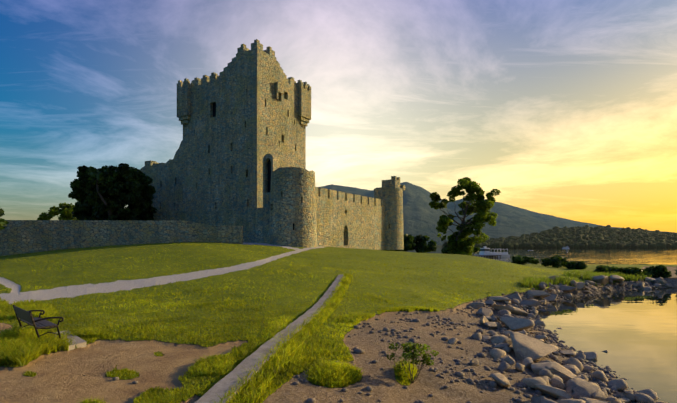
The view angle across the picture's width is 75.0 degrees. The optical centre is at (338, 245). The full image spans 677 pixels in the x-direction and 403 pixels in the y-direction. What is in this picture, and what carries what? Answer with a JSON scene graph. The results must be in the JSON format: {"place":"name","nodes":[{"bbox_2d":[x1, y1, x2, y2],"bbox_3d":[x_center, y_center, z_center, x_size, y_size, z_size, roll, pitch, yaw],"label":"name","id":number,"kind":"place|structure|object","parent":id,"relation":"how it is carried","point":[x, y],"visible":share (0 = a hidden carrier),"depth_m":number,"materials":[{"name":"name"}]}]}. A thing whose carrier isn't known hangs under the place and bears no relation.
{"place":"outdoors","nodes":[
{"label":"outdoors","id":0,"kind":"place"},
{"bbox_2d":[269,167,404,249],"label":"round castle towers","id":1,"kind":"structure","parent":0,"point":[292,195],"depth_m":49.63,"materials":[{"name":"grey stone"}]},
{"bbox_2d":[0,242,676,402],"bbox_3d":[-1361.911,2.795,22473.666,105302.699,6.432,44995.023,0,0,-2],"label":"terrain","id":2,"kind":"structure","parent":0,"point":[58,377],"depth_m":17.80,"materials":[{"name":"brown soil"}]},
{"bbox_2d":[0,208,8,229],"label":"tree","id":3,"kind":"object","parent":2,"relation":"on","point":[2,223],"visible":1,"depth_m":40.23,"materials":[{"name":"green plant"}]},
{"bbox_2d":[13,305,63,338],"bbox_3d":[-8.148,2.092,11.943,1.850,0.890,0.777,0,0,43],"label":"park bench","id":4,"kind":"object","parent":2,"relation":"on","point":[23,315],"visible":0.9,"depth_m":11.54,"materials":[{"name":"black metal"}]},
{"bbox_2d":[37,202,76,219],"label":"tree","id":5,"kind":"object","parent":2,"relation":"on","point":[65,211],"depth_m":117.45,"materials":[{"name":"green plant"}]},
{"bbox_2d":[50,330,85,350],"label":"bench slab","id":6,"kind":"structure","parent":2,"relation":"on","point":[79,341],"depth_m":11.49,"materials":[{"name":"concrete"}]},
{"bbox_2d":[68,163,156,220],"bbox_3d":[-30.796,-5.217,60.441,9.502,11.188,8.719,0,0,-2],"label":"ivy tree","id":7,"kind":"object","parent":2,"relation":"on","point":[121,186],"depth_m":57.98,"materials":[{"name":"green plant"}]},
{"bbox_2d":[0,220,242,255],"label":"front wall","id":8,"kind":"structure","parent":2,"relation":"on","point":[23,236],"depth_m":46.03,"materials":[{"name":"stone"}]},
{"bbox_2d":[140,140,182,211],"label":"castle wing","id":9,"kind":"structure","parent":2,"relation":"on","point":[167,178],"depth_m":66.74,"materials":[{"name":"grey stone"}]},
{"bbox_2d":[0,273,466,402],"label":"long grass tufts","id":10,"kind":"object","parent":2,"relation":"on","point":[21,346],"visible":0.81,"depth_m":10.45,"materials":[{"name":"green plant"}]},
{"bbox_2d":[183,76,305,210],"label":"castle keep","id":11,"kind":"structure","parent":2,"relation":"on","point":[240,135],"depth_m":60.07,"materials":[{"name":"stone"}]},
{"bbox_2d":[177,39,310,128],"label":"castle battlements","id":12,"kind":"object","parent":11,"relation":"on","point":[255,60],"visible":0.69,"depth_m":60.28,"materials":[{"name":"grey stone"}]},
{"bbox_2d":[213,93,284,116],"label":"window","id":13,"kind":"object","parent":11,"relation":"attached to","point":[214,109],"visible":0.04,"depth_m":61.38,"materials":[{"name":"black"}]},
{"bbox_2d":[263,154,280,207],"bbox_3d":[-8.131,-7.564,53.706,1.600,6.950,1.400,0,0,32],"label":"castle arch fragment","id":14,"kind":"object","parent":11,"relation":"attached to","point":[275,162],"visible":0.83,"depth_m":53.39,"materials":[{"name":"grey stone"}]},
{"bbox_2d":[153,163,384,242],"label":"castle walls","id":15,"kind":"structure","parent":2,"relation":"on","point":[254,222],"depth_m":56.75,"materials":[{"name":"grey stone"}]},
{"bbox_2d":[267,159,270,191],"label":"window","id":16,"kind":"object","parent":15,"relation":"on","point":[269,176],"depth_m":53.63,"materials":[{"name":"black"}]},
{"bbox_2d":[194,275,344,402],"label":"footpath","id":17,"kind":"structure","parent":2,"relation":"on","point":[218,388],"depth_m":9.37,"materials":[{"name":"concrete"}]},
{"bbox_2d":[0,242,595,402],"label":"lawn grass","id":18,"kind":"structure","parent":2,"relation":"on","point":[242,352],"depth_m":16.34,"materials":[{"name":"green plant"}]},
{"bbox_2d":[83,279,661,402],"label":"shore pebbles","id":19,"kind":"object","parent":2,"relation":"on","point":[523,386],"visible":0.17,"depth_m":13.62,"materials":[{"name":"grey stone"}]},
{"bbox_2d":[386,342,438,382],"bbox_3d":[1.623,2.586,9.688,1.218,0.892,0.680,0,0,-2],"label":"weed","id":20,"kind":"object","parent":2,"relation":"on","point":[408,347],"depth_m":9.66,"materials":[{"name":"green plant"}]},
{"bbox_2d":[393,234,436,252],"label":"hedge leaves","id":21,"kind":"object","parent":2,"relation":"on","point":[417,242],"visible":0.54,"depth_m":126.66,"materials":[{"name":"green plant"}]},
{"bbox_2d":[437,225,480,255],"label":"lakeside shrub","id":22,"kind":"object","parent":2,"relation":"on","point":[463,246],"depth_m":95.83,"materials":[{"name":"green plant"}]},
{"bbox_2d":[441,245,480,253],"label":"hedge leaves","id":23,"kind":"object","parent":2,"relation":"on","point":[444,250],"visible":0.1,"depth_m":119.63,"materials":[{"name":"green plant"}]},
{"bbox_2d":[429,177,500,251],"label":"lakeside tree","id":24,"kind":"object","parent":2,"relation":"on","point":[481,206],"depth_m":95.33,"materials":[{"name":"green plant"}]},
{"bbox_2d":[511,254,539,265],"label":"bush leaves","id":25,"kind":"object","parent":2,"relation":"on","point":[518,259],"depth_m":53.10,"materials":[{"name":"green plant"}]},
{"bbox_2d":[541,254,568,267],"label":"bush leaves","id":26,"kind":"object","parent":2,"relation":"on","point":[557,261],"depth_m":56.47,"materials":[{"name":"green plant"}]},
{"bbox_2d":[448,275,676,402],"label":"shore boulders","id":27,"kind":"object","parent":2,"relation":"on","point":[528,350],"visible":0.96,"depth_m":13.29,"materials":[{"name":"grey stone"}]},
{"bbox_2d":[565,260,587,268],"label":"bush leaves","id":28,"kind":"object","parent":2,"relation":"on","point":[573,264],"visible":0.98,"depth_m":53.18,"materials":[{"name":"green plant"}]},
{"bbox_2d":[519,269,651,287],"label":"shore reeds","id":29,"kind":"object","parent":2,"relation":"on","point":[531,281],"visible":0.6,"depth_m":36.12,"materials":[{"name":"green plant"}]},
{"bbox_2d":[593,265,623,273],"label":"bush leaves","id":30,"kind":"object","parent":2,"relation":"on","point":[603,268],"visible":0.54,"depth_m":41.98,"materials":[{"name":"green plant"}]},
{"bbox_2d":[620,267,650,276],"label":"bush leaves","id":31,"kind":"object","parent":2,"relation":"on","point":[633,271],"visible":0.69,"depth_m":41.70,"materials":[{"name":"green plant"}]},
{"bbox_2d":[644,265,671,277],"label":"bush leaves","id":32,"kind":"object","parent":2,"relation":"on","point":[657,271],"depth_m":42.55,"materials":[{"name":"green plant"}]},
{"bbox_2d":[0,0,676,232],"label":"sky","id":33,"kind":"structure","parent":0,"point":[567,109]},
{"bbox_2d":[316,196,384,249],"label":"castle curtain wall","id":34,"kind":"structure","parent":0,"point":[345,224],"depth_m":61.25,"materials":[{"name":"grey stone"}]},
{"bbox_2d":[318,182,674,244],"bbox_3d":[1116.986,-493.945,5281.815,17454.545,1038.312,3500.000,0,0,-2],"label":"mountain range","id":35,"kind":"structure","parent":0,"point":[420,216],"depth_m":4972.04,"materials":[{"name":"grey stone"}]},
{"bbox_2d":[407,248,676,402],"bbox_3d":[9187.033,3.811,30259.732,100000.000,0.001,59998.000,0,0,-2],"label":"lake water","id":36,"kind":"structure","parent":0,"point":[634,333],"depth_m":21.80,"materials":[{"name":"liquid"}]},
{"bbox_2d":[471,255,501,257],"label":"jetty boat","id":37,"kind":"object","parent":36,"relation":"in","point":[487,255],"visible":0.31,"depth_m":137.46,"materials":[{"name":"brown wood"}]},
{"bbox_2d":[475,246,509,256],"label":"tour boat","id":38,"kind":"object","parent":36,"relation":"on","point":[484,250],"visible":0.79,"depth_m":140.77,"materials":[{"name":"white"}]},
{"bbox_3d":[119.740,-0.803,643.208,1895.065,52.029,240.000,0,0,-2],"label":"forest hill","id":39,"kind":"structure","parent":0,"visible":0},
{"bbox_2d":[442,225,676,248],"bbox_3d":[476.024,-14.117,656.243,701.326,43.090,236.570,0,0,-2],"label":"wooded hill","id":40,"kind":"structure","parent":39,"relation":"on","point":[587,236],"depth_m":600.01,"materials":[{"name":"green plant"}]}
]}

